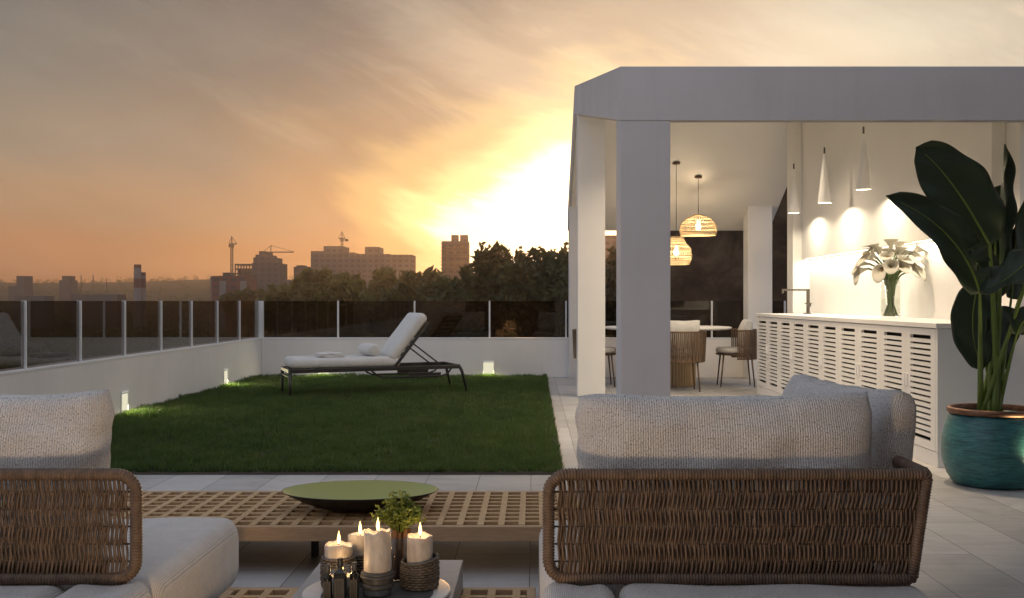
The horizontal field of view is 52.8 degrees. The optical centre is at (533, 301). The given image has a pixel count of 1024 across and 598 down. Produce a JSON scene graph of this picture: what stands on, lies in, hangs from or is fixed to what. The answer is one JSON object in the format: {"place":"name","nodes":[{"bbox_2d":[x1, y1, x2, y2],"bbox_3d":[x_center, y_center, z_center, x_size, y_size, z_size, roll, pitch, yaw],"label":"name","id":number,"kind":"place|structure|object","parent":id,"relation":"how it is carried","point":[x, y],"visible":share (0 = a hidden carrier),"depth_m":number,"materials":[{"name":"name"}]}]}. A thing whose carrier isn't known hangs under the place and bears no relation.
{"place":"outdoors","nodes":[
{"label":"outdoors","id":0,"kind":"place"},
{"bbox_2d":[0,279,610,366],"bbox_3d":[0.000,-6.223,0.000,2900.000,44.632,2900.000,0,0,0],"label":"terrain","id":1,"kind":"structure","parent":0,"point":[172,287],"depth_m":811.50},
{"bbox_2d":[9,276,32,316],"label":"factory block","id":2,"kind":"structure","parent":1,"relation":"on","point":[23,286],"depth_m":620.12,"materials":[{"name":"grey concrete"}]},
{"bbox_2d":[14,296,53,328],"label":"warehouse","id":3,"kind":"structure","parent":1,"relation":"on","point":[40,310],"depth_m":470.00,"materials":[{"name":"grey concrete"}]},
{"bbox_2d":[59,276,77,316],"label":"factory block","id":4,"kind":"structure","parent":1,"relation":"on","point":[68,286],"depth_m":640.00,"materials":[{"name":"grey concrete"}]},
{"bbox_2d":[71,294,125,328],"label":"warehouse","id":5,"kind":"structure","parent":1,"relation":"on","point":[100,309],"depth_m":480.00,"materials":[{"name":"grey concrete"}]},
{"bbox_2d":[133,264,141,329],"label":"chimney","id":6,"kind":"object","parent":1,"relation":"on","point":[137,307],"visible":0.93,"depth_m":478.52,"materials":[{"name":"grey concrete"}]},
{"bbox_2d":[141,272,145,327],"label":"chimney","id":7,"kind":"object","parent":1,"relation":"on","point":[143,275],"visible":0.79,"depth_m":482.84,"materials":[{"name":"grey concrete"}]},
{"bbox_2d":[229,236,236,272],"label":"tower crane","id":8,"kind":"object","parent":1,"relation":"on","point":[231,245],"visible":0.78,"depth_m":589.31,"materials":[{"name":"brown metal"}]},
{"bbox_2d":[210,273,256,335],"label":"brick block","id":9,"kind":"structure","parent":1,"relation":"on","point":[226,283],"depth_m":430.00,"materials":[{"name":"brown"}]},
{"bbox_2d":[217,286,267,337],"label":"leafy tree","id":10,"kind":"object","parent":1,"relation":"on","point":[247,298],"visible":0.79,"depth_m":296.11,"materials":[{"name":"green plant"}]},
{"bbox_2d":[235,264,251,275],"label":"unfinished building","id":11,"kind":"structure","parent":1,"relation":"on","point":[244,271],"depth_m":600.00,"materials":[{"name":"brown concrete"}]},
{"bbox_2d":[252,251,286,291],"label":"apartment block","id":12,"kind":"structure","parent":1,"relation":"on","point":[269,268],"depth_m":560.00,"materials":[{"name":"brown concrete"}]},
{"bbox_2d":[263,283,303,336],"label":"leafy tree","id":13,"kind":"object","parent":1,"relation":"on","point":[282,311],"visible":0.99,"depth_m":232.86,"materials":[{"name":"green plant"}]},
{"bbox_2d":[281,273,316,336],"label":"leafy tree","id":14,"kind":"object","parent":1,"relation":"on","point":[296,285],"visible":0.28,"depth_m":244.18,"materials":[{"name":"green plant"}]},
{"bbox_2d":[294,265,310,278],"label":"apartment block","id":15,"kind":"structure","parent":1,"relation":"on","point":[298,269],"depth_m":600.00,"materials":[{"name":"brown concrete"}]},
{"bbox_2d":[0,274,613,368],"bbox_3d":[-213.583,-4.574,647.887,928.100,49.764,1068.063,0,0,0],"label":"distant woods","id":16,"kind":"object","parent":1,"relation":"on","point":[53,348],"visible":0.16,"depth_m":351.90,"materials":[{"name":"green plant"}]},
{"bbox_2d":[298,265,336,336],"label":"leafy tree","id":17,"kind":"object","parent":1,"relation":"on","point":[314,280],"visible":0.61,"depth_m":227.90,"materials":[{"name":"green plant"}]},
{"bbox_2d":[315,277,374,336],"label":"leafy tree","id":18,"kind":"object","parent":1,"relation":"on","point":[352,296],"visible":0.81,"depth_m":174.13,"materials":[{"name":"green plant"}]},
{"bbox_2d":[326,272,379,336],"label":"leafy tree","id":19,"kind":"object","parent":1,"relation":"on","point":[345,275],"visible":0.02,"depth_m":219.89,"materials":[{"name":"green plant"}]},
{"bbox_2d":[311,246,415,287],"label":"apartment block","id":20,"kind":"structure","parent":1,"relation":"on","point":[338,259],"depth_m":620.36,"materials":[{"name":"brown concrete"}]},
{"bbox_2d":[367,266,398,334],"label":"leafy tree","id":21,"kind":"object","parent":1,"relation":"on","point":[386,277],"visible":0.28,"depth_m":236.21,"materials":[{"name":"green plant"}]},
{"bbox_2d":[359,274,424,336],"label":"leafy tree","id":22,"kind":"object","parent":1,"relation":"on","point":[391,310],"visible":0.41,"depth_m":163.30,"materials":[{"name":"green plant"}]},
{"bbox_2d":[393,269,422,291],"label":"leafy tree","id":23,"kind":"object","parent":1,"relation":"on","point":[416,277],"visible":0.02,"depth_m":223.54,"materials":[{"name":"green plant"}]},
{"bbox_2d":[414,265,444,310],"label":"leafy tree","id":24,"kind":"object","parent":1,"relation":"on","point":[427,280],"visible":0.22,"depth_m":207.10,"materials":[{"name":"green plant"}]},
{"bbox_2d":[410,274,474,336],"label":"leafy tree","id":25,"kind":"object","parent":1,"relation":"on","point":[446,306],"visible":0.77,"depth_m":147.64,"materials":[{"name":"green plant"}]},
{"bbox_2d":[441,235,469,280],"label":"tower block","id":26,"kind":"structure","parent":1,"relation":"on","point":[455,254],"depth_m":520.00,"materials":[{"name":"brown concrete"}]},
{"bbox_2d":[448,263,478,336],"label":"leafy tree","id":27,"kind":"object","parent":1,"relation":"on","point":[466,277],"visible":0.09,"depth_m":178.62,"materials":[{"name":"green plant"}]},
{"bbox_2d":[466,241,513,336],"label":"leafy tree","id":28,"kind":"object","parent":1,"relation":"on","point":[487,270],"visible":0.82,"depth_m":163.66,"materials":[{"name":"green plant"}]},
{"bbox_2d":[494,241,567,336],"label":"leafy tree","id":29,"kind":"object","parent":1,"relation":"on","point":[534,301],"visible":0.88,"depth_m":151.57,"materials":[{"name":"green plant"}]},
{"bbox_2d":[605,244,615,336],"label":"leafy tree","id":30,"kind":"object","parent":1,"relation":"on","point":[610,292],"visible":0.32,"depth_m":172.81,"materials":[{"name":"green plant"}]},
{"bbox_2d":[605,235,615,274],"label":"apartment block","id":31,"kind":"structure","parent":1,"relation":"on","point":[610,240],"depth_m":500.00,"materials":[{"name":"brown concrete"}]},
{"bbox_2d":[670,188,786,336],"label":"neighbouring wall","id":32,"kind":"structure","parent":1,"relation":"on","point":[713,271],"depth_m":22.00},
{"bbox_2d":[0,0,1023,282],"label":"sky","id":33,"kind":"structure","parent":0,"point":[152,134],"materials":[{"name":"orange"}]},
{"bbox_2d":[110,377,1023,597],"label":"terrace floor","id":34,"kind":"structure","parent":0,"point":[973,545],"depth_m":4.80,"materials":[{"name":"grey tile"}]},
{"bbox_2d":[0,468,238,597],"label":"sofa","id":35,"kind":"object","parent":34,"relation":"on","point":[183,557],"visible":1,"depth_m":2.90,"materials":[{"name":"wicker"}]},
{"bbox_2d":[0,390,114,564],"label":"back cushion","id":36,"kind":"object","parent":35,"relation":"on","point":[70,430],"visible":0.58,"depth_m":3.00,"materials":[{"name":"fabric"}]},
{"bbox_2d":[0,337,261,415],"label":"parapet wall","id":37,"kind":"structure","parent":34,"relation":"on","point":[150,377],"depth_m":10.50,"materials":[{"name":"white paint"}]},
{"bbox_2d":[120,390,129,412],"bbox_3d":[-3.915,0.964,9.900,0.030,0.212,0.174,0,0,0],"label":"wall light","id":38,"kind":"object","parent":37,"relation":"attached to","point":[124,400],"visible":0.91,"depth_m":9.90,"materials":[{"name":"white"}]},
{"bbox_2d":[0,301,259,371],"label":"glass railing","id":39,"kind":"object","parent":37,"relation":"on","point":[79,332],"visible":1,"depth_m":10.01,"materials":[{"name":"white"}]},
{"bbox_2d":[110,372,564,471],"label":"lawn grass","id":40,"kind":"structure","parent":34,"relation":"on","point":[269,400],"depth_m":8.66,"materials":[{"name":"green plant"}]},
{"bbox_2d":[131,384,563,474],"bbox_3d":[-1.863,1.092,10.713,4.127,0.016,8.367,0,0,0],"label":"lawn edging","id":41,"kind":"object","parent":40,"relation":"on","point":[342,473],"visible":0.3,"depth_m":6.53,"materials":[{"name":"grey concrete"}]},
{"bbox_2d":[281,313,467,395],"bbox_3d":[-1.870,0.613,12.167,2.091,0.950,0.698,0,0,-21],"label":"sun lounger","id":42,"kind":"object","parent":40,"relation":"on","point":[399,340],"visible":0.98,"depth_m":11.97,"materials":[{"name":"white fabric"}]},
{"bbox_2d":[315,352,344,357],"bbox_3d":[-2.356,0.617,11.929,0.300,0.051,0.340,0,0,-18],"label":"towel","id":43,"kind":"object","parent":42,"relation":"on","point":[327,354],"visible":1,"depth_m":11.79,"materials":[{"name":"white fabric"}]},
{"bbox_2d":[358,343,379,355],"bbox_3d":[-1.932,0.568,12.126,0.144,0.143,0.430,0,0,-28],"label":"bolster","id":44,"kind":"object","parent":42,"relation":"on","point":[369,349],"visible":1,"depth_m":11.97,"materials":[{"name":"white fabric"}]},
{"bbox_2d":[111,491,577,556],"bbox_3d":[-0.715,1.000,4.510,2.430,0.199,0.780,0,0,0],"label":"lattice table","id":45,"kind":"object","parent":34,"relation":"on","point":[447,515],"visible":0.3,"depth_m":4.38,"materials":[{"name":"brown wood"}]},
{"bbox_2d":[281,480,438,512],"bbox_3d":[-0.746,0.856,4.450,0.674,0.086,0.465,0,0,0],"label":"bowl","id":46,"kind":"object","parent":45,"relation":"on","point":[357,496],"visible":0.88,"depth_m":4.56,"materials":[{"name":"green ceramic"}]},
{"bbox_2d":[218,587,535,597],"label":"lattice table","id":47,"kind":"object","parent":34,"relation":"on","point":[467,592],"visible":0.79,"depth_m":3.48,"materials":[{"name":"brown wood"}]},
{"bbox_2d":[292,560,462,597],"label":"stone block","id":48,"kind":"object","parent":47,"relation":"on","point":[451,573],"depth_m":3.31,"materials":[{"name":"grey stone"}]},
{"bbox_2d":[302,579,449,597],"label":"tray","id":49,"kind":"object","parent":48,"relation":"on","point":[441,590],"visible":0.42,"depth_m":3.06,"materials":[{"name":"stone"}]},
{"bbox_2d":[323,564,331,597],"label":"bottle","id":50,"kind":"object","parent":49,"relation":"on","point":[327,585],"visible":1,"depth_m":2.94,"materials":[{"name":"black glass"}]},
{"bbox_2d":[320,554,356,587],"bbox_3d":[-0.592,0.819,3.135,0.112,0.091,0.112,0,0,0],"label":"candle holder","id":51,"kind":"object","parent":49,"relation":"on","point":[334,567],"visible":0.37,"depth_m":3.10,"materials":[{"name":"brown wicker"}]},
{"bbox_2d":[324,540,352,564],"bbox_3d":[-0.592,0.773,3.135,0.085,0.153,0.086,0,0,0],"label":"candle","id":52,"kind":"object","parent":51,"relation":"in","point":[335,549],"visible":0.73,"depth_m":3.10,"materials":[{"name":"beige wax"}]},
{"bbox_2d":[333,557,346,597],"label":"bottle","id":53,"kind":"object","parent":49,"relation":"on","point":[340,582],"visible":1,"depth_m":2.92,"materials":[{"name":"black glass"}]},
{"bbox_2d":[349,562,358,597],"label":"bottle","id":54,"kind":"object","parent":49,"relation":"on","point":[354,584],"visible":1,"depth_m":2.95,"materials":[{"name":"black glass"}]},
{"bbox_2d":[355,555,363,581],"bbox_3d":[-0.542,0.824,3.222,0.104,0.081,0.104,0,0,0],"label":"candle holder","id":55,"kind":"object","parent":49,"relation":"on","point":[360,564],"visible":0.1,"depth_m":3.18,"materials":[{"name":"brown wicker"}]},
{"bbox_2d":[348,529,365,560],"bbox_3d":[-0.542,0.768,3.222,0.075,0.164,0.074,0,0,0],"label":"candle","id":56,"kind":"object","parent":55,"relation":"in","point":[356,539],"visible":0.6,"depth_m":3.19,"materials":[{"name":"beige wax"}]},
{"bbox_2d":[360,569,394,596],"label":"candle stand","id":57,"kind":"object","parent":49,"relation":"on","point":[378,585],"visible":0.88,"depth_m":3.01,"materials":[{"name":"grey ceramic"}]},
{"bbox_2d":[364,528,390,573],"bbox_3d":[-0.460,0.717,3.050,0.080,0.158,0.081,0,0,0],"label":"candle","id":58,"kind":"object","parent":57,"relation":"on","point":[377,551],"visible":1,"depth_m":3.02,"materials":[{"name":"beige wax"}]},
{"bbox_2d":[399,552,439,591],"bbox_3d":[-0.344,0.817,3.125,0.123,0.096,0.123,0,0,0],"label":"candle holder","id":59,"kind":"object","parent":49,"relation":"on","point":[422,576],"visible":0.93,"depth_m":3.08,"materials":[{"name":"brown wicker"}]},
{"bbox_2d":[407,531,432,563],"bbox_3d":[-0.344,0.759,3.125,0.079,0.181,0.079,0,0,0],"label":"candle","id":60,"kind":"object","parent":59,"relation":"in","point":[420,547],"visible":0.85,"depth_m":3.09,"materials":[{"name":"beige wax"}]},
{"bbox_2d":[262,337,742,376],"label":"parapet wall","id":61,"kind":"structure","parent":34,"relation":"on","point":[540,356],"depth_m":14.90,"materials":[{"name":"white paint"}]},
{"bbox_2d":[482,361,494,374],"bbox_3d":[-0.647,0.964,14.885,0.174,0.212,0.030,0,0,0],"label":"wall light","id":62,"kind":"object","parent":61,"relation":"attached to","point":[488,367],"visible":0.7,"depth_m":14.89,"materials":[{"name":"white glass"}]},
{"bbox_2d":[260,301,785,337],"bbox_3d":[-0.152,0.263,14.970,7.626,0.534,0.040,0,0,0],"label":"glass railing","id":63,"kind":"object","parent":61,"relation":"on","point":[261,319],"visible":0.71,"depth_m":14.95,"materials":[{"name":"white"}]},
{"bbox_2d":[572,329,615,386],"bbox_3d":[0.790,0.733,13.399,0.573,0.737,0.658,0,0,-2],"label":"dining chair","id":64,"kind":"object","parent":34,"relation":"on","point":[611,351],"visible":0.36,"depth_m":13.26,"materials":[{"name":"brown wicker"}]},
{"bbox_2d":[605,325,731,387],"bbox_3d":[1.750,0.716,13.450,1.650,0.767,1.650,0,0,0],"label":"dining table","id":65,"kind":"object","parent":34,"relation":"on","point":[681,374],"visible":0.24,"depth_m":13.12,"materials":[{"name":"stone"}]},
{"bbox_2d":[670,331,706,391],"bbox_3d":[1.800,0.733,12.650,0.657,0.737,0.573,0,0,0],"label":"dining chair","id":66,"kind":"object","parent":34,"relation":"on","point":[686,352],"visible":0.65,"depth_m":12.41,"materials":[{"name":"brown wicker"}]},
{"bbox_2d":[670,320,699,349],"bbox_3d":[1.801,0.411,12.562,0.456,0.366,0.151,0,9,0],"label":"pillow","id":67,"kind":"object","parent":66,"relation":"on","point":[692,325],"visible":0.54,"depth_m":12.49,"materials":[{"name":"white fabric"}]},
{"bbox_2d":[539,456,932,597],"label":"sofa","id":68,"kind":"object","parent":34,"relation":"on","point":[889,569],"visible":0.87,"depth_m":2.90,"materials":[{"name":"wicker"}]},
{"bbox_2d":[575,391,873,564],"bbox_3d":[0.567,0.527,3.063,0.885,0.515,0.217,0,-4,0],"label":"back cushion","id":69,"kind":"object","parent":68,"relation":"on","point":[794,431],"visible":0.5,"depth_m":2.98,"materials":[{"name":"fabric"}]},
{"bbox_2d":[782,374,915,542],"bbox_3d":[1.035,0.528,3.525,0.223,0.515,0.801,8,-1,-9],"label":"back cushion","id":70,"kind":"object","parent":68,"relation":"on","point":[893,422],"visible":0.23,"depth_m":3.15,"materials":[{"name":"fabric"}]},
{"bbox_2d":[716,329,756,387],"bbox_3d":[2.650,0.733,13.348,0.573,0.737,0.658,0,0,4],"label":"dining chair","id":71,"kind":"object","parent":34,"relation":"on","point":[747,350],"visible":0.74,"depth_m":13.11,"materials":[{"name":"brown wicker"}]},
{"bbox_2d":[738,319,752,345],"bbox_3d":[2.738,0.411,13.342,0.152,0.366,0.459,9,1,4],"label":"pillow","id":72,"kind":"object","parent":71,"relation":"on","point":[745,324],"visible":0.5,"depth_m":13.14,"materials":[{"name":"white fabric"}]},
{"bbox_2d":[568,66,1023,396],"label":"pavilion","id":73,"kind":"structure","parent":34,"relation":"on","point":[740,140],"depth_m":8.79,"materials":[{"name":"grey paint"}]},
{"bbox_2d":[670,162,691,264],"bbox_3d":[1.878,-1.147,13.550,0.422,1.339,0.422,0,0,0],"label":"rattan pendant","id":74,"kind":"object","parent":73,"relation":"hanging from","point":[685,261],"visible":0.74,"depth_m":13.47,"materials":[{"name":"beige wicker"}]},
{"bbox_2d":[679,176,716,236],"bbox_3d":[2.216,-1.276,13.850,0.503,0.793,0.503,0,0,0],"label":"rattan pendant","id":75,"kind":"object","parent":73,"relation":"hanging from","point":[700,232],"visible":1,"depth_m":13.74,"materials":[{"name":"beige wicker"}]},
{"bbox_2d":[788,163,799,213],"bbox_3d":[2.930,-1.537,11.600,0.131,1.094,0.131,0,0,0],"label":"cone pendant","id":76,"kind":"object","parent":73,"relation":"hanging from","point":[793,207],"visible":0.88,"depth_m":11.57,"materials":[{"name":"white metal"}]},
{"bbox_2d":[818,123,830,202],"bbox_3d":[2.930,-1.423,10.380,0.131,0.866,0.131,0,0,0],"label":"cone pendant","id":77,"kind":"object","parent":73,"relation":"hanging from","point":[824,194],"visible":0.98,"depth_m":10.35,"materials":[{"name":"white metal"}]},
{"bbox_2d":[856,123,870,189],"bbox_3d":[2.930,-1.308,9.150,0.131,0.636,0.131,0,0,0],"label":"cone pendant","id":78,"kind":"object","parent":73,"relation":"hanging from","point":[863,180],"visible":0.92,"depth_m":9.12,"materials":[{"name":"white metal"}]},
{"bbox_2d":[756,313,1023,467],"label":"kitchen counter","id":79,"kind":"object","parent":34,"relation":"on","point":[927,367],"visible":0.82,"depth_m":7.83,"materials":[{"name":"wood"}]},
{"bbox_2d":[757,317,767,388],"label":"door","id":80,"kind":"structure","parent":79,"relation":"in","point":[759,362],"depth_m":11.97,"materials":[{"name":"white wood"}]},
{"bbox_2d":[767,317,778,392],"bbox_3d":[2.664,0.591,11.436,0.036,0.811,0.540,0,0,0],"label":"door","id":81,"kind":"structure","parent":79,"relation":"in","point":[771,387],"depth_m":11.42,"materials":[{"name":"white wood"}]},
{"bbox_2d":[779,318,791,393],"bbox_3d":[2.664,0.591,10.892,0.036,0.811,0.540,0,0,0],"label":"door","id":82,"kind":"structure","parent":79,"relation":"in","point":[781,320],"depth_m":10.92,"materials":[{"name":"white wood"}]},
{"bbox_2d":[781,289,811,313],"bbox_3d":[2.995,0.003,11.738,0.330,0.285,0.085,0,0,0],"label":"kitchen faucet","id":83,"kind":"object","parent":79,"relation":"on","point":[808,304],"visible":1,"depth_m":11.73,"materials":[{"name":"grey metal"}]},
{"bbox_2d":[791,319,805,375],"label":"door","id":84,"kind":"structure","parent":79,"relation":"in","point":[794,321],"depth_m":10.35,"materials":[{"name":"white wood"}]},
{"bbox_2d":[806,320,820,379],"bbox_3d":[2.664,0.591,9.806,0.036,0.811,0.540,0,0,0],"label":"door","id":85,"kind":"structure","parent":79,"relation":"in","point":[808,322],"depth_m":9.79,"materials":[{"name":"white wood"}]},
{"bbox_2d":[820,321,837,383],"bbox_3d":[2.664,0.591,9.264,0.036,0.811,0.540,0,0,0],"label":"door","id":86,"kind":"structure","parent":79,"relation":"in","point":[823,360],"depth_m":9.27,"materials":[{"name":"white wood"}]},
{"bbox_2d":[838,322,857,385],"bbox_3d":[2.664,0.591,8.720,0.036,0.811,0.540,0,0,0],"label":"door","id":87,"kind":"structure","parent":79,"relation":"in","point":[841,325],"depth_m":8.73,"materials":[{"name":"white wood"}]},
{"bbox_2d":[857,324,879,388],"bbox_3d":[2.664,0.591,8.178,0.036,0.811,0.540,0,0,0],"label":"door","id":88,"kind":"structure","parent":79,"relation":"in","point":[861,327],"depth_m":8.19,"materials":[{"name":"white wood"}]},
{"bbox_2d":[880,325,905,391],"bbox_3d":[2.664,0.591,7.634,0.036,0.811,0.540,0,0,0],"label":"door","id":89,"kind":"structure","parent":79,"relation":"in","point":[884,329],"depth_m":7.64,"materials":[{"name":"white wood"}]},
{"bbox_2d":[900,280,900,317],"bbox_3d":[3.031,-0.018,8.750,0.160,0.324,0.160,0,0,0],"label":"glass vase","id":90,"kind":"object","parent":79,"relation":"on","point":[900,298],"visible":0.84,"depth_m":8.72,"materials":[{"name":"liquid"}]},
{"bbox_2d":[856,252,887,299],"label":"calla lily","id":91,"kind":"object","parent":90,"relation":"in","point":[864,257],"visible":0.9,"depth_m":8.73,"materials":[{"name":"beige plant"}]},
{"bbox_2d":[856,248,887,302],"bbox_3d":[2.892,-0.165,8.778,0.292,0.581,0.127,0,0,0],"label":"calla lily","id":92,"kind":"object","parent":90,"relation":"in","point":[873,254],"visible":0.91,"depth_m":8.76,"materials":[{"name":"beige plant"}]},
{"bbox_2d":[853,266,898,315],"bbox_3d":[2.912,-0.086,8.737,0.374,0.427,0.125,0,0,0],"label":"calla lily","id":93,"kind":"object","parent":90,"relation":"in","point":[858,272],"visible":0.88,"depth_m":8.74,"materials":[{"name":"beige plant"}]},
{"bbox_2d":[862,243,889,303],"bbox_3d":[2.913,-0.185,8.791,0.264,0.623,0.127,0,0,7],"label":"calla lily","id":94,"kind":"object","parent":90,"relation":"in","point":[876,250],"visible":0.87,"depth_m":8.76,"materials":[{"name":"beige plant"}]},
{"bbox_2d":[872,264,889,303],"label":"calla lily","id":95,"kind":"object","parent":90,"relation":"in","point":[878,273],"visible":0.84,"depth_m":8.58,"materials":[{"name":"beige plant"}]},
{"bbox_2d":[879,251,894,315],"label":"calla lily","id":96,"kind":"object","parent":90,"relation":"in","point":[886,255],"visible":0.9,"depth_m":8.62,"materials":[{"name":"beige plant"}]},
{"bbox_2d":[883,259,898,315],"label":"calla lily","id":97,"kind":"object","parent":90,"relation":"in","point":[891,266],"visible":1,"depth_m":8.56,"materials":[{"name":"beige plant"}]},
{"bbox_2d":[884,239,898,315],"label":"calla lily","id":98,"kind":"object","parent":90,"relation":"in","point":[890,243],"visible":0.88,"depth_m":8.65,"materials":[{"name":"beige plant"}]},
{"bbox_2d":[890,260,911,315],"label":"calla lily","id":99,"kind":"object","parent":90,"relation":"in","point":[903,267],"visible":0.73,"depth_m":8.58,"materials":[{"name":"beige plant"}]},
{"bbox_2d":[889,254,913,315],"bbox_3d":[3.083,-0.132,8.609,0.128,0.516,0.250,0,0,-7],"label":"calla lily","id":100,"kind":"object","parent":90,"relation":"in","point":[903,258],"visible":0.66,"depth_m":8.62,"materials":[{"name":"beige plant"}]},
{"bbox_2d":[892,246,910,315],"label":"calla lily","id":101,"kind":"object","parent":90,"relation":"in","point":[900,249],"visible":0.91,"depth_m":8.66,"materials":[{"name":"beige plant"}]},
{"bbox_2d":[886,263,920,315],"bbox_3d":[3.071,-0.103,8.620,0.124,0.459,0.341,0,0,-42],"label":"calla lily","id":102,"kind":"object","parent":90,"relation":"in","point":[914,272],"visible":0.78,"depth_m":8.56,"materials":[{"name":"beige plant"}]},
{"bbox_2d":[885,262,925,315],"bbox_3d":[3.137,-0.098,8.667,0.124,0.451,0.355,0,0,-34],"label":"calla lily","id":103,"kind":"object","parent":90,"relation":"in","point":[923,274],"visible":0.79,"depth_m":8.58,"materials":[{"name":"beige plant"}]},
{"bbox_2d":[892,255,924,314],"bbox_3d":[3.124,-0.130,8.626,0.291,0.512,0.126,0,0,37],"label":"calla lily","id":104,"kind":"object","parent":90,"relation":"in","point":[915,259],"visible":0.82,"depth_m":8.63,"materials":[{"name":"beige plant"}]},
{"bbox_2d":[905,327,935,451],"bbox_3d":[2.664,0.591,7.091,0.036,0.811,0.540,0,0,0],"label":"door","id":105,"kind":"structure","parent":79,"relation":"in","point":[909,378],"depth_m":7.03,"materials":[{"name":"white wood"}]},
{"bbox_2d":[940,403,1023,489],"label":"plant pot","id":106,"kind":"object","parent":34,"relation":"on","point":[982,449],"visible":0.94,"depth_m":5.98,"materials":[{"name":"teal ceramic"}]},
{"bbox_2d":[886,140,1023,410],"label":"banana plant","id":107,"kind":"object","parent":106,"relation":"on","point":[964,215],"visible":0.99,"depth_m":6.10,"materials":[{"name":"green plant"}]},
{"bbox_3d":[-0.415,0.798,3.205,0.076,0.135,0.076,0,0,0],"label":"glass vase","id":108,"kind":"object","parent":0,"visible":0},
{"bbox_2d":[370,490,426,579],"bbox_3d":[-0.416,0.722,3.204,0.153,0.275,0.162,0,0,-32],"label":"herb plant","id":109,"kind":"object","parent":108,"relation":"in","point":[397,519],"visible":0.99,"depth_m":3.19,"materials":[{"name":"green plant"}]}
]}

